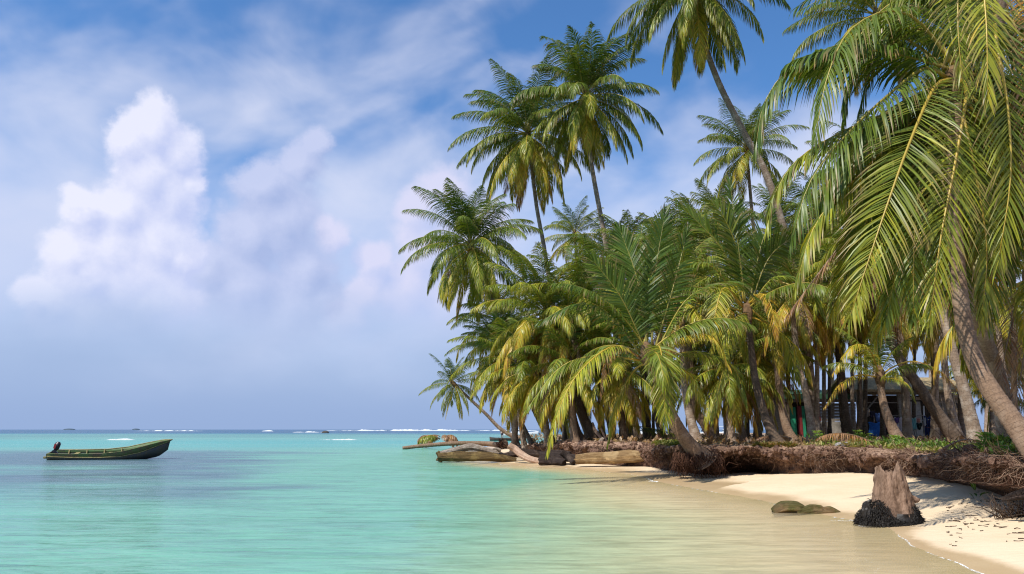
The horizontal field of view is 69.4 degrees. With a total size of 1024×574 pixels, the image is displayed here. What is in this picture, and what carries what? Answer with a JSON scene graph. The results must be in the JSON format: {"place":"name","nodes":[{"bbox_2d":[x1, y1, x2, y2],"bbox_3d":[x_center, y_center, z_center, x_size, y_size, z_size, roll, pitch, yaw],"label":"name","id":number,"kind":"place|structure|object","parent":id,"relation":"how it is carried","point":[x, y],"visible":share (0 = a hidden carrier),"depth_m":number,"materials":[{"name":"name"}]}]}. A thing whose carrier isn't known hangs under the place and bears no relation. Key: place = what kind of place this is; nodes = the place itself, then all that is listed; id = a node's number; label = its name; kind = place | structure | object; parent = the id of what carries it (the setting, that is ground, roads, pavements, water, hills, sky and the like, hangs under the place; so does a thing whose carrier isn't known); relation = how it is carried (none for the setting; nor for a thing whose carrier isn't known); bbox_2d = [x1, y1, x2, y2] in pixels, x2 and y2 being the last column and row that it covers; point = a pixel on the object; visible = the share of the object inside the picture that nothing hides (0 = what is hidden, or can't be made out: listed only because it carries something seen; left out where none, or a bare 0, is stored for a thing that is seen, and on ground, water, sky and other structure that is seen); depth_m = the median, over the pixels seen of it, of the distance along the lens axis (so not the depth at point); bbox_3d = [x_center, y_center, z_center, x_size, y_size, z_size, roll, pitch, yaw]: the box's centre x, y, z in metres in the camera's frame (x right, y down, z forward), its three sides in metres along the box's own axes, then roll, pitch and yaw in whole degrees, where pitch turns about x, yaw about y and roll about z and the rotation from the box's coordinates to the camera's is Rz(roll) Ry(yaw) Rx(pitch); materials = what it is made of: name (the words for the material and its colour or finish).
{"place":"outdoors","nodes":[
{"label":"outdoors","id":0,"kind":"place"},
{"bbox_2d":[0,430,983,573],"bbox_3d":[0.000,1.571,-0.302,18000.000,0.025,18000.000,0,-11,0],"label":"sea","id":1,"kind":"structure","parent":0,"point":[259,502],"depth_m":13.90,"materials":[{"name":"liquid"}]},
{"bbox_2d":[43,439,172,459],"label":"motor boat","id":2,"kind":"object","parent":1,"relation":"on","point":[151,449],"visible":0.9,"depth_m":40.36,"materials":[{"name":"paint"}]},
{"bbox_2d":[330,429,468,430],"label":"breaking wave","id":3,"kind":"object","parent":1,"relation":"on","point":[409,430],"visible":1,"depth_m":867.58,"materials":[{"name":"white liquid"}]},
{"bbox_2d":[0,0,1023,446],"label":"sky","id":4,"kind":"structure","parent":0,"point":[204,225],"materials":[{"name":"blue"}]},
{"bbox_2d":[538,449,575,465],"bbox_3d":[2.056,7.547,32.743,1.821,0.707,1.557,0,-11,0],"label":"charred log","id":5,"kind":"object","parent":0,"point":[560,457],"visible":0.95,"depth_m":32.61,"materials":[{"name":"black wood"}]},
{"bbox_2d":[464,433,1023,573],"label":"beach","id":6,"kind":"structure","parent":0,"point":[989,549],"depth_m":13.72,"materials":[{"name":"beige sand"}]},
{"bbox_2d":[402,437,508,448],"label":"uprooted palm","id":7,"kind":"object","parent":6,"relation":"on","point":[502,444],"visible":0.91,"depth_m":60.50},
{"bbox_2d":[417,434,457,447],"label":"frond heap","id":8,"kind":"object","parent":7,"relation":"on","point":[425,439],"visible":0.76,"depth_m":63.94,"materials":[{"name":"green plant"}]},
{"bbox_2d":[418,354,519,437],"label":"palm tree","id":9,"kind":"object","parent":6,"relation":"on","point":[453,385],"visible":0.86,"depth_m":56.56,"materials":[{"name":"green plant"}]},
{"bbox_2d":[398,178,543,450],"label":"palm tree","id":10,"kind":"object","parent":6,"relation":"on","point":[475,273],"visible":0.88,"depth_m":43.49,"materials":[{"name":"green plant"}]},
{"bbox_2d":[436,443,516,462],"bbox_3d":[-1.774,8.223,36.563,4.012,0.967,0.645,0,-11,0],"label":"driftwood log","id":11,"kind":"object","parent":6,"relation":"on","point":[475,452],"visible":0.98,"depth_m":36.35,"materials":[{"name":"brown wood"}]},
{"bbox_2d":[446,277,534,444],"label":"palm tree","id":12,"kind":"object","parent":6,"relation":"on","point":[463,316],"visible":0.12,"depth_m":47.58,"materials":[{"name":"green plant"}]},
{"bbox_2d":[446,304,540,447],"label":"palm tree","id":13,"kind":"object","parent":6,"relation":"on","point":[503,323],"visible":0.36,"depth_m":41.73,"materials":[{"name":"green plant"}]},
{"bbox_2d":[507,443,538,462],"bbox_3d":[0.599,7.807,34.683,1.991,0.990,0.499,-9,-14,38],"label":"bent log","id":14,"kind":"object","parent":6,"relation":"on","point":[518,452],"visible":0.94,"depth_m":34.56,"materials":[{"name":"brown wood"}]},
{"bbox_2d":[502,448,543,457],"bbox_3d":[0.568,8.319,37.023,2.347,0.492,0.639,2,-11,-12],"label":"sunken log","id":15,"kind":"object","parent":6,"relation":"on","point":[532,452],"visible":0.6,"depth_m":36.95,"materials":[{"name":"wood"}]},
{"bbox_2d":[447,54,601,439],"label":"palm tree","id":16,"kind":"object","parent":6,"relation":"on","point":[511,143],"visible":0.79,"depth_m":54.23,"materials":[{"name":"green plant"}]},
{"bbox_2d":[469,241,607,437],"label":"palm tree","id":17,"kind":"object","parent":6,"relation":"on","point":[523,332],"visible":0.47,"depth_m":37.59,"materials":[{"name":"green plant"}]},
{"bbox_2d":[548,396,596,439],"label":"palm tree","id":18,"kind":"object","parent":6,"relation":"on","point":[566,427],"visible":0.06,"depth_m":48.92,"materials":[{"name":"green plant"}]},
{"bbox_2d":[536,195,609,434],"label":"palm tree","id":19,"kind":"object","parent":6,"relation":"on","point":[564,222],"visible":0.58,"depth_m":63.74,"materials":[{"name":"green plant"}]},
{"bbox_2d":[508,21,663,440],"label":"palm tree","id":20,"kind":"object","parent":6,"relation":"on","point":[583,114],"visible":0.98,"depth_m":49.34,"materials":[{"name":"green plant"}]},
{"bbox_2d":[551,213,652,433],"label":"palm tree","id":21,"kind":"object","parent":6,"relation":"on","point":[570,234],"visible":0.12,"depth_m":50.22,"materials":[{"name":"green plant"}]},
{"bbox_2d":[554,221,659,436],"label":"palm tree","id":22,"kind":"object","parent":6,"relation":"on","point":[603,250],"visible":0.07,"depth_m":42.56,"materials":[{"name":"green plant"}]},
{"bbox_2d":[583,274,644,441],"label":"palm tree","id":23,"kind":"object","parent":6,"relation":"on","point":[596,292],"visible":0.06,"depth_m":41.42,"materials":[{"name":"green plant"}]},
{"bbox_2d":[575,209,653,344],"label":"palm tree","id":24,"kind":"object","parent":6,"relation":"on","point":[610,225],"visible":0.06,"depth_m":53.59,"materials":[{"name":"green plant"}]},
{"bbox_2d":[559,317,679,441],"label":"palm tree","id":25,"kind":"object","parent":6,"relation":"on","point":[617,380],"visible":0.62,"depth_m":35.32,"materials":[{"name":"green plant"}]},
{"bbox_2d":[590,206,700,440],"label":"palm tree","id":26,"kind":"object","parent":6,"relation":"on","point":[647,420],"visible":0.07,"depth_m":44.35,"materials":[{"name":"green plant"}]},
{"bbox_2d":[627,425,674,437],"bbox_3d":[7.404,7.663,38.858,3.306,0.918,0.958,-3,-11,16],"label":"fallen frond","id":27,"kind":"object","parent":6,"relation":"on","point":[661,433],"visible":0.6,"depth_m":38.75,"materials":[{"name":"brown plant"}]},
{"bbox_2d":[605,218,717,438],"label":"palm tree","id":28,"kind":"object","parent":6,"relation":"on","point":[617,252],"visible":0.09,"depth_m":40.59,"materials":[{"name":"green plant"}]},
{"bbox_2d":[634,198,725,439],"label":"palm tree","id":29,"kind":"object","parent":6,"relation":"on","point":[659,425],"visible":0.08,"depth_m":45.66,"materials":[{"name":"green plant"}]},
{"bbox_2d":[624,216,737,440],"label":"palm tree","id":30,"kind":"object","parent":6,"relation":"on","point":[699,420],"visible":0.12,"depth_m":36.15,"materials":[{"name":"green plant"}]},
{"bbox_2d":[663,329,723,427],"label":"palm tree","id":31,"kind":"object","parent":6,"relation":"on","point":[699,384],"visible":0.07,"depth_m":37.89,"materials":[{"name":"green plant"}]},
{"bbox_2d":[650,192,758,339],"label":"palm tree","id":32,"kind":"object","parent":6,"relation":"on","point":[706,235],"visible":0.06,"depth_m":46.93,"materials":[{"name":"green plant"}]},
{"bbox_2d":[664,190,746,340],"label":"palm tree","id":33,"kind":"object","parent":6,"relation":"on","point":[690,204],"visible":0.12,"depth_m":55.68,"materials":[{"name":"green plant"}]},
{"bbox_2d":[650,284,769,435],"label":"palm tree","id":34,"kind":"object","parent":6,"relation":"on","point":[712,426],"visible":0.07,"depth_m":37.37,"materials":[{"name":"green plant"}]},
{"bbox_2d":[607,0,822,433],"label":"palm tree","id":35,"kind":"object","parent":6,"relation":"on","point":[694,19],"visible":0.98,"depth_m":38.19,"materials":[{"name":"green plant"}]},
{"bbox_2d":[674,177,758,434],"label":"palm tree","id":36,"kind":"object","parent":6,"relation":"on","point":[705,193],"visible":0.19,"depth_m":59.07,"materials":[{"name":"green plant"}]},
{"bbox_2d":[666,252,777,442],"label":"palm tree","id":37,"kind":"object","parent":6,"relation":"on","point":[732,313],"visible":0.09,"depth_m":35.11,"materials":[{"name":"green plant"}]},
{"bbox_2d":[669,316,792,442],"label":"palm tree","id":38,"kind":"object","parent":6,"relation":"on","point":[732,413],"visible":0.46,"depth_m":32.45,"materials":[{"name":"green plant"}]},
{"bbox_2d":[693,98,808,434],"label":"palm tree","id":39,"kind":"object","parent":6,"relation":"on","point":[738,171],"visible":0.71,"depth_m":57.64,"materials":[{"name":"green plant"}]},
{"bbox_2d":[706,342,806,436],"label":"palm tree","id":40,"kind":"object","parent":6,"relation":"on","point":[747,424],"visible":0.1,"depth_m":36.23,"materials":[{"name":"green plant"}]},
{"bbox_2d":[699,293,832,426],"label":"palm tree","id":41,"kind":"object","parent":6,"relation":"on","point":[772,376],"visible":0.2,"depth_m":35.48,"materials":[{"name":"green plant"}]},
{"bbox_2d":[711,263,830,442],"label":"palm tree","id":42,"kind":"object","parent":6,"relation":"on","point":[778,362],"visible":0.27,"depth_m":32.59,"materials":[{"name":"green plant"}]},
{"bbox_2d":[721,174,836,427],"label":"palm tree","id":43,"kind":"object","parent":6,"relation":"on","point":[766,192],"visible":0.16,"depth_m":49.37,"materials":[{"name":"green plant"}]},
{"bbox_2d":[726,219,871,443],"bbox_3d":[12.387,2.016,31.697,5.974,9.484,6.608,6,-12,-29],"label":"palm tree","id":44,"kind":"object","parent":6,"relation":"on","point":[783,310],"visible":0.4,"depth_m":31.14,"materials":[{"name":"green plant"}]},
{"bbox_2d":[760,172,849,434],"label":"palm tree","id":45,"kind":"object","parent":6,"relation":"on","point":[824,411],"visible":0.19,"depth_m":45.49,"materials":[{"name":"green plant"}]},
{"bbox_2d":[771,501,839,515],"bbox_3d":[5.776,4.369,14.443,1.374,0.354,0.297,-2,-11,11],"label":"mossy rock","id":46,"kind":"object","parent":6,"relation":"on","point":[784,508],"visible":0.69,"depth_m":14.39,"materials":[{"name":"stone"}]},
{"bbox_2d":[746,222,874,433],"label":"palm tree","id":47,"kind":"object","parent":6,"relation":"on","point":[817,393],"visible":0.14,"depth_m":33.96,"materials":[{"name":"green plant"}]},
{"bbox_2d":[767,389,856,437],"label":"grey hut","id":48,"kind":"object","parent":6,"relation":"on","point":[798,422],"visible":0.16,"depth_m":49.18,"materials":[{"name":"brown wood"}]},
{"bbox_2d":[790,407,796,434],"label":"door","id":49,"kind":"structure","parent":48,"relation":"in","point":[792,417],"depth_m":49.17,"materials":[{"name":"green paint"}]},
{"bbox_2d":[811,321,850,436],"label":"palm tree","id":50,"kind":"object","parent":6,"relation":"on","point":[829,424],"visible":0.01,"depth_m":44.42,"materials":[{"name":"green plant"}]},
{"bbox_2d":[809,221,855,429],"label":"palm tree","id":51,"kind":"object","parent":6,"relation":"on","point":[852,408],"visible":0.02,"depth_m":40.65,"materials":[{"name":"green plant"}]},
{"bbox_2d":[804,107,886,436],"bbox_3d":[20.584,-0.953,40.988,7.890,18.853,7.504,-6,-13,30],"label":"palm tree","id":52,"kind":"object","parent":6,"relation":"on","point":[864,410],"visible":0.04,"depth_m":39.84,"materials":[{"name":"green plant"}]},
{"bbox_2d":[782,214,921,437],"bbox_3d":[17.490,2.137,36.754,6.408,11.089,6.980,8,-14,-37],"label":"palm tree","id":53,"kind":"object","parent":6,"relation":"on","point":[859,408],"visible":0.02,"depth_m":35.65,"materials":[{"name":"green plant"}]},
{"bbox_2d":[799,276,916,437],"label":"palm tree","id":54,"kind":"object","parent":6,"relation":"on","point":[846,425],"visible":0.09,"depth_m":36.54,"materials":[{"name":"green plant"}]},
{"bbox_2d":[782,0,947,438],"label":"palm tree","id":55,"kind":"object","parent":6,"relation":"on","point":[854,11],"visible":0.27,"depth_m":34.70,"materials":[{"name":"green plant"}]},
{"bbox_2d":[825,282,927,436],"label":"palm tree","id":56,"kind":"object","parent":6,"relation":"on","point":[882,428],"visible":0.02,"depth_m":39.29,"materials":[{"name":"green plant"}]},
{"bbox_2d":[789,220,965,442],"bbox_3d":[15.061,1.738,31.266,6.241,10.206,7.004,-8,-13,35],"label":"palm tree","id":57,"kind":"object","parent":6,"relation":"on","point":[942,420],"visible":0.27,"depth_m":30.75,"materials":[{"name":"green plant"}]},
{"bbox_2d":[829,215,928,439],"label":"palm tree","id":58,"kind":"object","parent":6,"relation":"on","point":[907,429],"visible":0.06,"depth_m":35.50,"materials":[{"name":"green plant"}]},
{"bbox_2d":[852,461,926,527],"bbox_3d":[6.486,3.594,12.791,1.238,1.180,1.045,0,-11,0],"label":"tree stump","id":59,"kind":"object","parent":6,"relation":"on","point":[892,501],"visible":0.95,"depth_m":12.57,"materials":[{"name":"brown wood"}]},
{"bbox_2d":[822,327,957,439],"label":"palm tree","id":60,"kind":"object","parent":6,"relation":"on","point":[880,378],"visible":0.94,"depth_m":28.05,"materials":[{"name":"green plant"}]},
{"bbox_2d":[826,377,970,435],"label":"open hut","id":61,"kind":"object","parent":6,"relation":"on","point":[893,394],"visible":0.22,"depth_m":47.63,"materials":[{"name":"grey wood"}]},
{"bbox_2d":[873,406,930,437],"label":"clothes line","id":62,"kind":"object","parent":6,"relation":"on","point":[923,417],"visible":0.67,"depth_m":41.38,"materials":[{"name":"blue fabric"}]},
{"bbox_2d":[868,422,879,436],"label":"cloth","id":63,"kind":"object","parent":62,"relation":"hanging from","point":[874,429],"visible":0.74,"depth_m":40.91,"materials":[{"name":"blue fabric"}]},
{"bbox_2d":[887,302,929,438],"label":"palm tree","id":64,"kind":"object","parent":6,"relation":"on","point":[913,415],"visible":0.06,"depth_m":41.58,"materials":[{"name":"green plant"}]},
{"bbox_2d":[877,282,942,435],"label":"palm tree","id":65,"kind":"object","parent":6,"relation":"on","point":[915,345],"visible":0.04,"depth_m":39.05,"materials":[{"name":"green plant"}]},
{"bbox_2d":[814,132,1020,441],"bbox_3d":[13.591,-0.031,23.693,7.699,10.564,7.569,0,-11,0],"label":"palm tree","id":66,"kind":"object","parent":6,"relation":"on","point":[970,417],"visible":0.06,"depth_m":23.05,"materials":[{"name":"green plant"}]},
{"bbox_2d":[873,290,1009,432],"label":"palm tree","id":67,"kind":"object","parent":6,"relation":"on","point":[951,412],"visible":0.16,"depth_m":33.03,"materials":[{"name":"green plant"}]},
{"bbox_2d":[917,325,982,403],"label":"palm tree","id":68,"kind":"object","parent":6,"relation":"on","point":[973,385],"visible":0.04,"depth_m":49.37,"materials":[{"name":"green plant"}]},
{"bbox_2d":[957,344,964,434],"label":"palm tree","id":69,"kind":"object","parent":6,"relation":"on","point":[960,416],"depth_m":33.44,"materials":[{"name":"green plant"}]},
{"bbox_2d":[921,273,1023,436],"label":"palm tree","id":70,"kind":"object","parent":6,"relation":"on","point":[991,421],"visible":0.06,"depth_m":35.37,"materials":[{"name":"green plant"}]},
{"bbox_2d":[938,250,1023,377],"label":"palm tree","id":71,"kind":"object","parent":6,"relation":"on","point":[996,333],"visible":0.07,"depth_m":30.14,"materials":[{"name":"green plant"}]},
{"bbox_2d":[945,484,1023,545],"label":"twigs","id":72,"kind":"object","parent":6,"relation":"on","point":[1011,511],"visible":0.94,"depth_m":12.09,"materials":[{"name":"brown wood"}]},
{"bbox_2d":[950,357,1023,431],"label":"palm tree","id":73,"kind":"object","parent":6,"relation":"on","point":[984,404],"visible":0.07,"depth_m":37.84,"materials":[{"name":"green plant"}]},
{"bbox_2d":[1004,138,1019,409],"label":"palm tree","id":74,"kind":"object","parent":6,"relation":"on","point":[1012,345],"visible":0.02,"depth_m":30.07,"materials":[{"name":"green plant"}]},
{"bbox_2d":[517,440,1023,495],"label":"earth bank","id":75,"kind":"structure","parent":0,"point":[758,466],"depth_m":23.68,"materials":[{"name":"soil"}]},
{"bbox_2d":[444,310,534,443],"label":"palm tree","id":76,"kind":"object","parent":75,"relation":"on","point":[527,434],"visible":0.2,"depth_m":45.96,"materials":[{"name":"green plant"}]},
{"bbox_2d":[469,336,556,441],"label":"palm tree","id":77,"kind":"object","parent":75,"relation":"on","point":[492,391],"visible":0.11,"depth_m":42.38,"materials":[{"name":"green plant"}]},
{"bbox_2d":[470,309,606,446],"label":"palm tree","id":78,"kind":"object","parent":75,"relation":"on","point":[517,371],"visible":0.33,"depth_m":38.29,"materials":[{"name":"green plant"}]},
{"bbox_2d":[513,266,611,440],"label":"palm tree","id":79,"kind":"object","parent":75,"relation":"on","point":[565,298],"visible":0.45,"depth_m":36.63,"materials":[{"name":"green plant"}]},
{"bbox_2d":[516,232,632,440],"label":"palm tree","id":80,"kind":"object","parent":75,"relation":"on","point":[585,421],"visible":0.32,"depth_m":36.85,"materials":[{"name":"green plant"}]},
{"bbox_2d":[509,310,642,441],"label":"palm tree","id":81,"kind":"object","parent":75,"relation":"on","point":[558,388],"visible":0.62,"depth_m":35.44,"materials":[{"name":"green plant"}]},
{"bbox_2d":[574,449,643,463],"bbox_3d":[4.127,7.060,30.750,3.088,0.631,0.542,-4,-12,20],"label":"ochre log","id":82,"kind":"object","parent":75,"relation":"on","point":[623,456],"visible":0.87,"depth_m":30.57,"materials":[{"name":"brown wood"}]},
{"bbox_2d":[585,295,648,435],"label":"palm tree","id":83,"kind":"object","parent":75,"relation":"on","point":[598,397],"visible":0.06,"depth_m":40.75,"materials":[{"name":"green plant"}]},
{"bbox_2d":[521,202,762,470],"bbox_3d":[4.377,1.431,24.741,8.171,9.203,5.597,0,-11,0],"label":"palm tree","id":84,"kind":"object","parent":75,"relation":"on","point":[644,313],"visible":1,"depth_m":24.63,"materials":[{"name":"green plant"}]},
{"bbox_2d":[652,439,680,445],"bbox_3d":[5.877,5.718,27.211,1.219,0.318,4.042,0,-11,0],"label":"grass tuft","id":85,"kind":"object","parent":75,"relation":"on","point":[669,442],"visible":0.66,"depth_m":26.63,"materials":[{"name":"green plant"}]},
{"bbox_2d":[605,231,741,440],"bbox_3d":[7.334,2.417,33.545,6.392,9.523,6.722,0,-11,0],"label":"palm tree","id":86,"kind":"object","parent":75,"relation":"on","point":[694,432],"visible":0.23,"depth_m":33.02,"materials":[{"name":"green plant"}]},
{"bbox_2d":[667,452,728,477],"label":"roots","id":87,"kind":"object","parent":75,"relation":"on","point":[688,462],"visible":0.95,"depth_m":23.88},
{"bbox_2d":[650,172,835,441],"bbox_3d":[8.556,0.777,28.065,6.430,10.845,5.702,-3,-11,13],"label":"palm tree","id":88,"kind":"object","parent":75,"relation":"on","point":[744,263],"visible":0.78,"depth_m":27.99,"materials":[{"name":"green plant"}]},
{"bbox_2d":[519,433,987,445],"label":"leaf litter","id":89,"kind":"object","parent":75,"relation":"on","point":[711,440],"visible":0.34,"depth_m":31.97,"materials":[{"name":"brown plant"}]},
{"bbox_2d":[520,424,1023,487],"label":"roots","id":90,"kind":"object","parent":75,"relation":"on","point":[914,466],"visible":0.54,"depth_m":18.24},
{"bbox_2d":[750,440,798,447],"bbox_3d":[8.665,5.277,24.421,1.566,0.460,0.850,-8,-13,34],"label":"grass tuft","id":91,"kind":"object","parent":75,"relation":"on","point":[769,444],"visible":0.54,"depth_m":24.29,"materials":[{"name":"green plant"}]},
{"bbox_2d":[527,439,1023,480],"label":"soil clods","id":92,"kind":"object","parent":75,"relation":"on","point":[921,463],"visible":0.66,"depth_m":22.86,"materials":[{"name":"brown soil"}]},
{"bbox_2d":[542,439,1013,453],"bbox_3d":[7.533,5.493,25.344,6.725,0.724,35.311,2,-11,-11],"label":"straw","id":93,"kind":"object","parent":75,"relation":"on","point":[798,446],"visible":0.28,"depth_m":23.91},
{"bbox_2d":[815,433,874,443],"bbox_3d":[9.860,4.501,21.880,2.050,0.369,0.672,4,-12,-19],"label":"fallen frond","id":94,"kind":"object","parent":75,"relation":"on","point":[823,437],"visible":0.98,"depth_m":21.80,"materials":[{"name":"brown plant"}]},
{"bbox_2d":[751,0,1023,457],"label":"palm tree","id":95,"kind":"object","parent":75,"relation":"on","point":[933,202],"visible":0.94,"depth_m":13.39,"materials":[{"name":"green plant"}]},
{"bbox_2d":[788,0,1023,441],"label":"palm tree","id":96,"kind":"object","parent":75,"relation":"on","point":[998,13],"visible":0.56,"depth_m":12.41,"materials":[{"name":"green plant"}]},
{"bbox_2d":[803,437,1009,452],"bbox_3d":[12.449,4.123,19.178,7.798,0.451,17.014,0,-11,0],"label":"grass","id":97,"kind":"structure","parent":75,"relation":"on","point":[906,445],"depth_m":21.16,"materials":[{"name":"green plant"}]},
{"bbox_2d":[860,227,1023,434],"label":"palm tree","id":98,"kind":"object","parent":75,"relation":"on","point":[1017,315],"visible":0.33,"depth_m":15.88,"materials":[{"name":"green plant"}]},
{"bbox_2d":[921,430,1023,486],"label":"root tangle","id":99,"kind":"object","parent":75,"relation":"on","point":[1006,481],"visible":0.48,"depth_m":12.46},
{"bbox_2d":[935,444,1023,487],"bbox_3d":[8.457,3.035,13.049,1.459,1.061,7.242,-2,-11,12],"label":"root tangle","id":100,"kind":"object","parent":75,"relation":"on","point":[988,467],"visible":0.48,"depth_m":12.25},
{"bbox_2d":[970,431,1011,496],"bbox_3d":[9.355,3.399,14.184,1.048,1.307,1.037,0,-11,0],"label":"leafy bush","id":101,"kind":"object","parent":75,"relation":"on","point":[991,438],"visible":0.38,"depth_m":14.22,"materials":[{"name":"green plant"}]},
{"bbox_2d":[975,440,1018,455],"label":"ground plants","id":102,"kind":"object","parent":75,"relation":"on","point":[1003,446],"visible":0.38,"depth_m":12.98,"materials":[{"name":"green plant"}]},
{"bbox_2d":[1001,488,1023,501],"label":"washed log","id":103,"kind":"object","parent":75,"relation":"on","point":[1016,495],"visible":1,"depth_m":11.64,"materials":[{"name":"wood"}]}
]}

